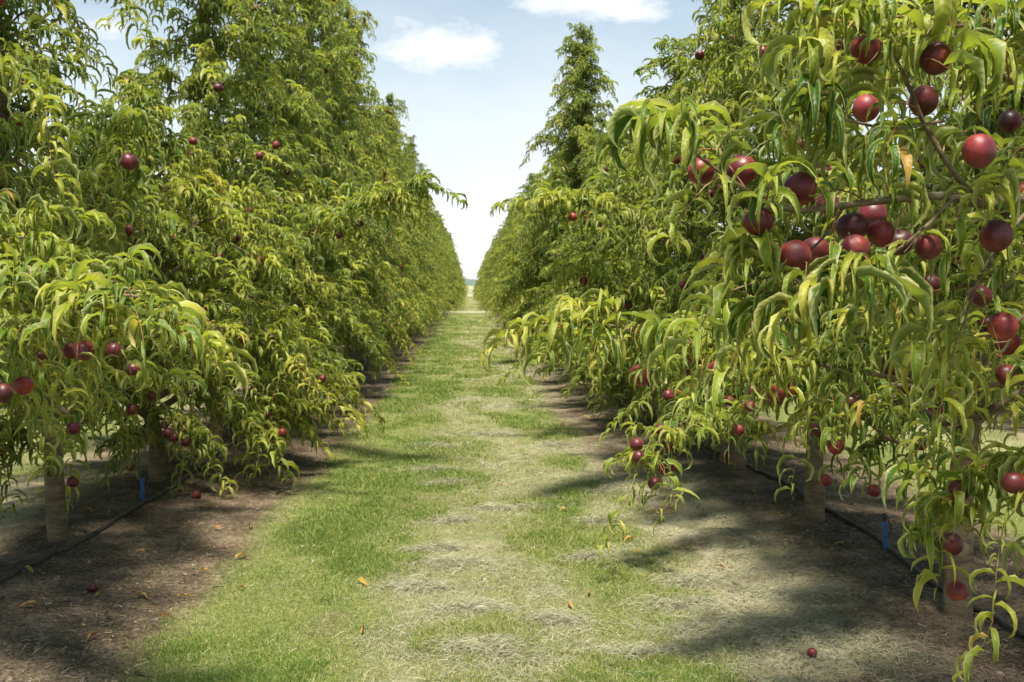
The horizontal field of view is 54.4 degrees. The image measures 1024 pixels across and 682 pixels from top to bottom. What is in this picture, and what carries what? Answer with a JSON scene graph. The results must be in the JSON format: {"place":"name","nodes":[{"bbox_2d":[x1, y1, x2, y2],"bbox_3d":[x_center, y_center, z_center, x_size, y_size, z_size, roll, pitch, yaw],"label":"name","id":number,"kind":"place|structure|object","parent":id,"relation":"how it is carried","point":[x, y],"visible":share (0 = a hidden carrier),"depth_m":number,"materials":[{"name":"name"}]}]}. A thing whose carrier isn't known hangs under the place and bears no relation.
{"place":"outdoors","nodes":[
{"label":"outdoors","id":0,"kind":"place"},
{"bbox_2d":[190,278,771,285],"bbox_3d":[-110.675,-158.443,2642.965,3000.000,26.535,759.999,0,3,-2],"label":"hills","id":1,"kind":"structure","parent":0,"point":[470,282],"depth_m":2390.59,"materials":[{"name":"green"}]},
{"bbox_2d":[0,286,1023,681],"bbox_3d":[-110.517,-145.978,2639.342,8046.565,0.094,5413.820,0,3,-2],"label":"ground","id":2,"kind":"structure","parent":0,"point":[156,510],"depth_m":5.54,"materials":[{"name":"green plant"}]},
{"bbox_2d":[19,600,38,607],"bbox_3d":[-2.188,1.195,4.504,0.090,0.038,0.018,-1,3,-20],"label":"fallen leaf","id":3,"kind":"object","parent":2,"relation":"on","point":[29,602],"visible":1,"depth_m":4.51,"materials":[{"name":"brown plant"}]},
{"bbox_2d":[20,158,99,269],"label":"nectarine tree","id":4,"kind":"object","parent":2,"relation":"on","point":[35,160],"depth_m":15.95,"materials":[{"name":"green plant"}]},
{"bbox_2d":[86,631,98,642],"bbox_3d":[-1.766,1.244,4.175,0.012,0.048,0.088,1,3,13],"label":"fallen leaf","id":5,"kind":"object","parent":2,"relation":"on","point":[91,635],"visible":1,"depth_m":4.17,"materials":[{"name":"brown plant"}]},
{"bbox_2d":[87,582,98,592],"bbox_3d":[-2.019,1.189,4.790,0.054,0.054,0.053,0,3,9],"label":"fallen nectarine","id":6,"kind":"object","parent":2,"relation":"on","point":[92,587],"visible":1,"depth_m":4.77,"materials":[{"name":"red plant"}]},
{"bbox_2d":[0,0,257,487],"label":"nectarine tree","id":7,"kind":"object","parent":2,"relation":"on","point":[29,239],"visible":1,"depth_m":3.32,"materials":[{"name":"green plant"}]},
{"bbox_2d":[0,0,264,541],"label":"nectarine tree","id":8,"kind":"object","parent":2,"relation":"on","point":[115,163],"visible":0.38,"depth_m":5.27,"materials":[{"name":"green plant"}]},
{"bbox_2d":[139,471,150,500],"bbox_3d":[-2.503,0.986,6.809,0.037,0.236,0.237,0,3,-6],"label":"sprinkler stake","id":9,"kind":"object","parent":2,"relation":"on","point":[142,480],"visible":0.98,"depth_m":6.71,"materials":[{"name":"blue plastic"}]},
{"bbox_2d":[0,74,385,512],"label":"nectarine tree","id":10,"kind":"object","parent":2,"relation":"on","point":[203,183],"visible":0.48,"depth_m":7.16,"materials":[{"name":"green plant"}]},
{"bbox_2d":[0,338,389,583],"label":"irrigation hose","id":11,"kind":"object","parent":2,"relation":"on","point":[68,547],"visible":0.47,"depth_m":5.93,"materials":[{"name":"black plastic"}]},
{"bbox_2d":[191,490,200,498],"bbox_3d":[-2.171,1.058,6.845,0.062,0.062,0.065,3,4,40],"label":"fallen nectarine","id":12,"kind":"object","parent":2,"relation":"on","point":[195,494],"visible":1,"depth_m":6.82,"materials":[{"name":"red plant"}]},
{"bbox_2d":[30,0,467,452],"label":"nectarine tree","id":13,"kind":"object","parent":2,"relation":"on","point":[210,50],"visible":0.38,"depth_m":8.80,"materials":[{"name":"green plant"}]},
{"bbox_2d":[155,0,380,422],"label":"nectarine tree","id":14,"kind":"object","parent":2,"relation":"on","point":[293,150],"visible":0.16,"depth_m":10.77,"materials":[{"name":"green plant"}]},
{"bbox_2d":[212,0,398,404],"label":"nectarine tree","id":15,"kind":"object","parent":2,"relation":"on","point":[306,64],"visible":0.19,"depth_m":12.42,"materials":[{"name":"green plant"}]},
{"bbox_2d":[243,0,408,387],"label":"nectarine tree","id":16,"kind":"object","parent":2,"relation":"on","point":[373,282],"visible":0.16,"depth_m":14.13,"materials":[{"name":"green plant"}]},
{"bbox_2d":[272,0,424,372],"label":"nectarine tree","id":17,"kind":"object","parent":2,"relation":"on","point":[392,331],"visible":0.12,"depth_m":15.90,"materials":[{"name":"green plant"}]},
{"bbox_2d":[294,66,428,369],"bbox_3d":[-3.008,-2.330,17.617,3.103,5.796,2.630,-2,4,-26],"label":"nectarine tree","id":18,"kind":"object","parent":2,"relation":"on","point":[351,87],"visible":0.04,"depth_m":17.65,"materials":[{"name":"green plant"}]},
{"bbox_2d":[358,577,367,585],"bbox_3d":[-0.746,1.201,4.967,0.095,0.039,0.023,0,9,43],"label":"fallen leaf","id":19,"kind":"object","parent":2,"relation":"on","point":[362,580],"visible":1,"depth_m":4.96,"materials":[{"name":"yellow plant"}]},
{"bbox_2d":[334,3,426,358],"bbox_3d":[-3.384,-3.018,19.323,3.437,7.002,2.914,0,3,-6],"label":"nectarine tree","id":20,"kind":"object","parent":2,"relation":"on","point":[357,88],"visible":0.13,"depth_m":19.35,"materials":[{"name":"green plant"}]},
{"bbox_2d":[342,58,430,354],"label":"nectarine tree","id":21,"kind":"object","parent":2,"relation":"on","point":[395,260],"visible":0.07,"depth_m":21.06,"materials":[{"name":"green plant"}]},
{"bbox_2d":[364,129,434,343],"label":"nectarine tree","id":22,"kind":"object","parent":2,"relation":"on","point":[407,246],"visible":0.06,"depth_m":23.06,"materials":[{"name":"green plant"}]},
{"bbox_2d":[378,133,436,337],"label":"nectarine tree","id":23,"kind":"object","parent":2,"relation":"on","point":[417,272],"visible":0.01,"depth_m":26.25,"materials":[{"name":"green plant"}]},
{"bbox_2d":[372,111,445,334],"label":"nectarine tree","id":24,"kind":"object","parent":2,"relation":"on","point":[417,278],"visible":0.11,"depth_m":24.78,"materials":[{"name":"green plant"}]},
{"bbox_2d":[379,92,446,330],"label":"nectarine tree","id":25,"kind":"object","parent":2,"relation":"on","point":[391,100],"visible":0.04,"depth_m":28.00,"materials":[{"name":"green plant"}]},
{"bbox_2d":[387,129,443,332],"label":"nectarine tree","id":26,"kind":"object","parent":2,"relation":"on","point":[430,265],"visible":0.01,"depth_m":29.56,"materials":[{"name":"green plant"}]},
{"bbox_2d":[385,114,451,331],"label":"nectarine tree","id":27,"kind":"object","parent":2,"relation":"on","point":[431,271],"visible":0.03,"depth_m":31.53,"materials":[{"name":"green plant"}]},
{"bbox_2d":[396,181,445,323],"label":"nectarine tree","id":28,"kind":"object","parent":2,"relation":"on","point":[428,258],"visible":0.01,"depth_m":33.38,"materials":[{"name":"green plant"}]},
{"bbox_2d":[400,152,443,324],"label":"nectarine tree","id":29,"kind":"object","parent":2,"relation":"on","point":[438,286],"visible":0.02,"depth_m":35.23,"materials":[{"name":"green plant"}]},
{"bbox_2d":[403,146,441,322],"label":"nectarine tree","id":30,"kind":"object","parent":2,"relation":"on","point":[410,154],"visible":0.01,"depth_m":38.33,"materials":[{"name":"green plant"}]},
{"bbox_2d":[402,134,446,320],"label":"nectarine tree","id":31,"kind":"object","parent":2,"relation":"on","point":[412,144],"visible":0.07,"depth_m":39.97,"materials":[{"name":"green plant"}]},
{"bbox_2d":[404,159,451,325],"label":"nectarine tree","id":32,"kind":"object","parent":2,"relation":"on","point":[444,290],"visible":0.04,"depth_m":36.73,"materials":[{"name":"green plant"}]},
{"bbox_2d":[417,162,453,312],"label":"nectarine tree","id":33,"kind":"object","parent":2,"relation":"on","point":[421,165],"visible":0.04,"depth_m":48.70,"materials":[{"name":"green plant"}]},
{"bbox_2d":[423,213,449,314],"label":"nectarine tree","id":34,"kind":"object","parent":2,"relation":"on","point":[442,279],"depth_m":43.98,"materials":[{"name":"green plant"}]},
{"bbox_2d":[422,202,452,315],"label":"nectarine tree","id":35,"kind":"object","parent":2,"relation":"on","point":[441,263],"depth_m":47.05,"materials":[{"name":"green plant"}]},
{"bbox_2d":[421,180,456,315],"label":"nectarine tree","id":36,"kind":"object","parent":2,"relation":"on","point":[440,255],"visible":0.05,"depth_m":45.40,"materials":[{"name":"green plant"}]},
{"bbox_2d":[421,203,458,318],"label":"nectarine tree","id":37,"kind":"object","parent":2,"relation":"on","point":[442,283],"visible":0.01,"depth_m":42.05,"materials":[{"name":"green plant"}]},
{"bbox_2d":[425,187,457,311],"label":"nectarine tree","id":38,"kind":"object","parent":2,"relation":"on","point":[444,256],"visible":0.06,"depth_m":52.25,"materials":[{"name":"green plant"}]},
{"bbox_2d":[437,244,451,302],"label":"nectarine tree","id":39,"kind":"object","parent":2,"relation":"on","point":[443,269],"visible":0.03,"depth_m":50.71,"materials":[{"name":"green plant"}]},
{"bbox_2d":[430,215,460,307],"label":"nectarine tree","id":40,"kind":"object","parent":2,"relation":"on","point":[449,280],"visible":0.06,"depth_m":59.26,"materials":[{"name":"green plant"}]},
{"bbox_2d":[432,213,462,308],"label":"nectarine tree","id":41,"kind":"object","parent":2,"relation":"on","point":[451,268],"visible":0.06,"depth_m":60.87,"materials":[{"name":"green plant"}]},
{"bbox_2d":[433,210,463,295],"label":"nectarine tree","id":42,"kind":"object","parent":2,"relation":"on","point":[437,211],"visible":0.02,"depth_m":71.15,"materials":[{"name":"green plant"}]},
{"bbox_2d":[438,222,460,305],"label":"nectarine tree","id":43,"kind":"object","parent":2,"relation":"on","point":[448,252],"depth_m":66.14,"materials":[{"name":"green plant"}]},
{"bbox_2d":[437,219,462,302],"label":"nectarine tree","id":44,"kind":"object","parent":2,"relation":"on","point":[452,261],"visible":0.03,"depth_m":68.02,"materials":[{"name":"green plant"}]},
{"bbox_2d":[439,214,462,298],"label":"nectarine tree","id":45,"kind":"object","parent":2,"relation":"on","point":[440,216],"visible":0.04,"depth_m":73.20,"materials":[{"name":"green plant"}]},
{"bbox_2d":[440,234,464,303],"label":"nectarine tree","id":46,"kind":"object","parent":2,"relation":"on","point":[458,274],"visible":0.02,"depth_m":64.41,"materials":[{"name":"green plant"}]},
{"bbox_2d":[448,232,460,267],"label":"nectarine tree","id":47,"kind":"object","parent":2,"relation":"on","point":[450,235],"visible":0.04,"depth_m":109.41,"materials":[{"name":"green plant"}]},
{"bbox_2d":[445,227,464,304],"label":"nectarine tree","id":48,"kind":"object","parent":2,"relation":"on","point":[452,250],"visible":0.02,"depth_m":76.68,"materials":[{"name":"green plant"}]},
{"bbox_2d":[444,244,471,302],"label":"nectarine tree","id":49,"kind":"object","parent":2,"relation":"on","point":[461,286],"visible":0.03,"depth_m":62.92,"materials":[{"name":"green plant"}]},
{"bbox_2d":[473,234,499,294],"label":"nectarine tree","id":50,"kind":"object","parent":2,"relation":"on","point":[495,239],"visible":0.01,"depth_m":71.00,"materials":[{"name":"green plant"}]},
{"bbox_2d":[475,228,504,304],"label":"nectarine tree","id":51,"kind":"object","parent":2,"relation":"on","point":[490,276],"visible":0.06,"depth_m":58.57,"materials":[{"name":"green plant"}]},
{"bbox_2d":[475,225,506,307],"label":"nectarine tree","id":52,"kind":"object","parent":2,"relation":"on","point":[486,274],"visible":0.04,"depth_m":60.39,"materials":[{"name":"green plant"}]},
{"bbox_2d":[480,227,505,309],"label":"nectarine tree","id":53,"kind":"object","parent":2,"relation":"on","point":[489,280],"depth_m":53.48,"materials":[{"name":"green plant"}]},
{"bbox_2d":[478,253,508,304],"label":"nectarine tree","id":54,"kind":"object","parent":2,"relation":"on","point":[487,290],"visible":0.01,"depth_m":48.00,"materials":[{"name":"green plant"}]},
{"bbox_2d":[480,213,510,301],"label":"nectarine tree","id":55,"kind":"object","parent":2,"relation":"on","point":[500,243],"visible":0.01,"depth_m":49.99,"materials":[{"name":"green plant"}]},
{"bbox_2d":[481,198,514,305],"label":"nectarine tree","id":56,"kind":"object","parent":2,"relation":"on","point":[496,271],"visible":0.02,"depth_m":46.58,"materials":[{"name":"green plant"}]},
{"bbox_2d":[484,210,517,315],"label":"nectarine tree","id":57,"kind":"object","parent":2,"relation":"on","point":[490,305],"visible":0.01,"depth_m":44.44,"materials":[{"name":"green plant"}]},
{"bbox_2d":[480,205,523,309],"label":"nectarine tree","id":58,"kind":"object","parent":2,"relation":"on","point":[489,296],"visible":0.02,"depth_m":35.83,"materials":[{"name":"green plant"}]},
{"bbox_2d":[488,196,520,291],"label":"nectarine tree","id":59,"kind":"object","parent":2,"relation":"on","point":[514,217],"visible":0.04,"depth_m":42.82,"materials":[{"name":"green plant"}]},
{"bbox_2d":[489,196,524,313],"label":"nectarine tree","id":60,"kind":"object","parent":2,"relation":"on","point":[500,259],"visible":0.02,"depth_m":39.37,"materials":[{"name":"green plant"}]},
{"bbox_2d":[488,184,525,321],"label":"nectarine tree","id":61,"kind":"object","parent":2,"relation":"on","point":[502,246],"visible":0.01,"depth_m":37.62,"materials":[{"name":"green plant"}]},
{"bbox_2d":[488,202,532,319],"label":"nectarine tree","id":62,"kind":"object","parent":2,"relation":"on","point":[509,287],"depth_m":31.04,"materials":[{"name":"green plant"}]},
{"bbox_2d":[0,381,1023,681],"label":"soil clods","id":63,"kind":"object","parent":2,"relation":"on","point":[406,529],"visible":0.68,"depth_m":4.63,"materials":[{"name":"brown soil"}]},
{"bbox_2d":[0,315,1023,681],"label":"dry clippings","id":64,"kind":"object","parent":2,"relation":"on","point":[558,619],"visible":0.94,"depth_m":4.64,"materials":[{"name":"beige plant"}]},
{"bbox_2d":[490,202,539,326],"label":"nectarine tree","id":65,"kind":"object","parent":2,"relation":"on","point":[502,320],"visible":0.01,"depth_m":27.08,"materials":[{"name":"green plant"}]},
{"bbox_2d":[490,171,544,323],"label":"nectarine tree","id":66,"kind":"object","parent":2,"relation":"on","point":[533,182],"visible":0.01,"depth_m":32.37,"materials":[{"name":"green plant"}]},
{"bbox_2d":[495,183,539,327],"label":"nectarine tree","id":67,"kind":"object","parent":2,"relation":"on","point":[511,271],"visible":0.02,"depth_m":29.04,"materials":[{"name":"green plant"}]},
{"bbox_2d":[496,173,539,320],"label":"nectarine tree","id":68,"kind":"object","parent":2,"relation":"on","point":[527,188],"visible":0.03,"depth_m":34.06,"materials":[{"name":"green plant"}]},
{"bbox_2d":[507,237,545,333],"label":"nectarine tree","id":69,"kind":"object","parent":2,"relation":"on","point":[517,259],"visible":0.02,"depth_m":25.17,"materials":[{"name":"green plant"}]},
{"bbox_2d":[502,144,559,340],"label":"nectarine tree","id":70,"kind":"object","parent":2,"relation":"on","point":[548,157],"visible":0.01,"depth_m":23.73,"materials":[{"name":"green plant"}]},
{"bbox_2d":[495,121,575,344],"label":"nectarine tree","id":71,"kind":"object","parent":2,"relation":"on","point":[522,300],"visible":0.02,"depth_m":21.72,"materials":[{"name":"green plant"}]},
{"bbox_2d":[488,22,620,363],"bbox_3d":[1.292,-2.682,18.453,3.495,6.419,3.330,1,3,24],"label":"nectarine tree","id":72,"kind":"object","parent":2,"relation":"on","point":[584,103],"visible":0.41,"depth_m":18.25,"materials":[{"name":"green plant"}]},
{"bbox_2d":[511,107,598,351],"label":"nectarine tree","id":73,"kind":"object","parent":2,"relation":"on","point":[533,297],"visible":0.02,"depth_m":20.04,"materials":[{"name":"green plant"}]},
{"bbox_2d":[520,133,607,353],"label":"nectarine tree","id":74,"kind":"object","parent":2,"relation":"on","point":[591,149],"visible":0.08,"depth_m":16.49,"materials":[{"name":"green plant"}]},
{"bbox_2d":[510,145,628,376],"bbox_3d":[1.559,-1.163,14.794,3.199,3.762,2.620,0,3,-8],"label":"nectarine tree","id":75,"kind":"object","parent":2,"relation":"on","point":[584,245],"visible":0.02,"depth_m":14.72,"materials":[{"name":"green plant"}]},
{"bbox_2d":[513,122,720,424],"bbox_3d":[1.655,-0.930,11.595,2.819,3.652,3.004,-1,3,-18],"label":"nectarine tree","id":76,"kind":"object","parent":2,"relation":"on","point":[618,386],"visible":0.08,"depth_m":11.01,"materials":[{"name":"green plant"}]},
{"bbox_2d":[537,139,697,403],"bbox_3d":[1.652,-0.943,13.140,2.689,3.502,2.866,0,3,-3],"label":"nectarine tree","id":77,"kind":"object","parent":2,"relation":"on","point":[566,291],"visible":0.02,"depth_m":12.63,"materials":[{"name":"green plant"}]},
{"bbox_2d":[498,35,792,459],"bbox_3d":[1.672,-1.002,9.817,2.944,4.003,3.137,-3,4,-43],"label":"nectarine tree","id":78,"kind":"object","parent":2,"relation":"on","point":[662,90],"visible":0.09,"depth_m":9.61,"materials":[{"name":"green plant"}]},
{"bbox_2d":[489,0,902,466],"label":"nectarine tree","id":79,"kind":"object","parent":2,"relation":"on","point":[644,293],"visible":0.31,"depth_m":7.20,"materials":[{"name":"green plant"}]},
{"bbox_2d":[480,0,1023,681],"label":"nectarine tree","id":80,"kind":"object","parent":2,"relation":"on","point":[936,38],"visible":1,"depth_m":2.22,"materials":[{"name":"green plant"}]},
{"bbox_2d":[533,331,1023,637],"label":"irrigation hose","id":81,"kind":"object","parent":2,"relation":"on","point":[1003,623],"visible":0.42,"depth_m":5.72,"materials":[{"name":"black plastic"}]},
{"bbox_2d":[595,0,1023,557],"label":"nectarine tree","id":82,"kind":"object","parent":2,"relation":"on","point":[757,100],"visible":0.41,"depth_m":5.89,"materials":[{"name":"green plant"}]},
{"bbox_2d":[807,647,817,657],"bbox_3d":[1.196,1.243,3.968,0.041,0.042,0.042,-3,4,-41],"label":"fallen nectarine","id":83,"kind":"object","parent":2,"relation":"on","point":[811,651],"visible":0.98,"depth_m":3.95,"materials":[{"name":"red plant"}]},
{"bbox_2d":[662,0,1023,619],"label":"nectarine tree","id":84,"kind":"object","parent":2,"relation":"on","point":[964,558],"visible":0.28,"depth_m":4.04,"materials":[{"name":"green plant"}]},
{"bbox_2d":[844,126,869,196],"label":"nectarine tree","id":85,"kind":"object","parent":2,"relation":"on","point":[860,128],"depth_m":17.24,"materials":[{"name":"green plant"}]},
{"bbox_2d":[833,171,918,365],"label":"nectarine tree","id":86,"kind":"object","parent":2,"relation":"on","point":[881,308],"visible":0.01,"depth_m":15.47,"materials":[{"name":"green plant"}]},
{"bbox_2d":[881,513,890,549],"bbox_3d":[2.107,1.067,5.597,0.045,0.236,0.221,-2,0,23],"label":"sprinkler stake","id":87,"kind":"object","parent":2,"relation":"on","point":[885,535],"visible":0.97,"depth_m":5.51,"materials":[{"name":"blue plastic"}]},
{"bbox_2d":[872,79,1012,358],"bbox_3d":[6.118,-1.430,13.690,2.615,4.436,2.788,3,4,43],"label":"nectarine tree","id":88,"kind":"object","parent":2,"relation":"on","point":[880,334],"visible":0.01,"depth_m":13.61,"materials":[{"name":"green plant"}]},
{"bbox_2d":[882,160,1023,406],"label":"nectarine tree","id":89,"kind":"object","parent":2,"relation":"on","point":[1018,225],"visible":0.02,"depth_m":11.80,"materials":[{"name":"green plant"}]},
{"bbox_2d":[989,238,1023,427],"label":"nectarine tree","id":90,"kind":"object","parent":2,"relation":"on","point":[1016,387],"visible":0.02,"depth_m":10.06,"materials":[{"name":"green plant"}]},
{"bbox_2d":[0,306,1023,681],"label":"grass","id":91,"kind":"structure","parent":0,"point":[292,662],"depth_m":5.59,"materials":[{"name":"green plant"}]},
{"bbox_2d":[3,0,1020,278],"label":"sky","id":92,"kind":"structure","parent":0,"point":[474,78],"materials":[{"name":"blue"}]}
]}

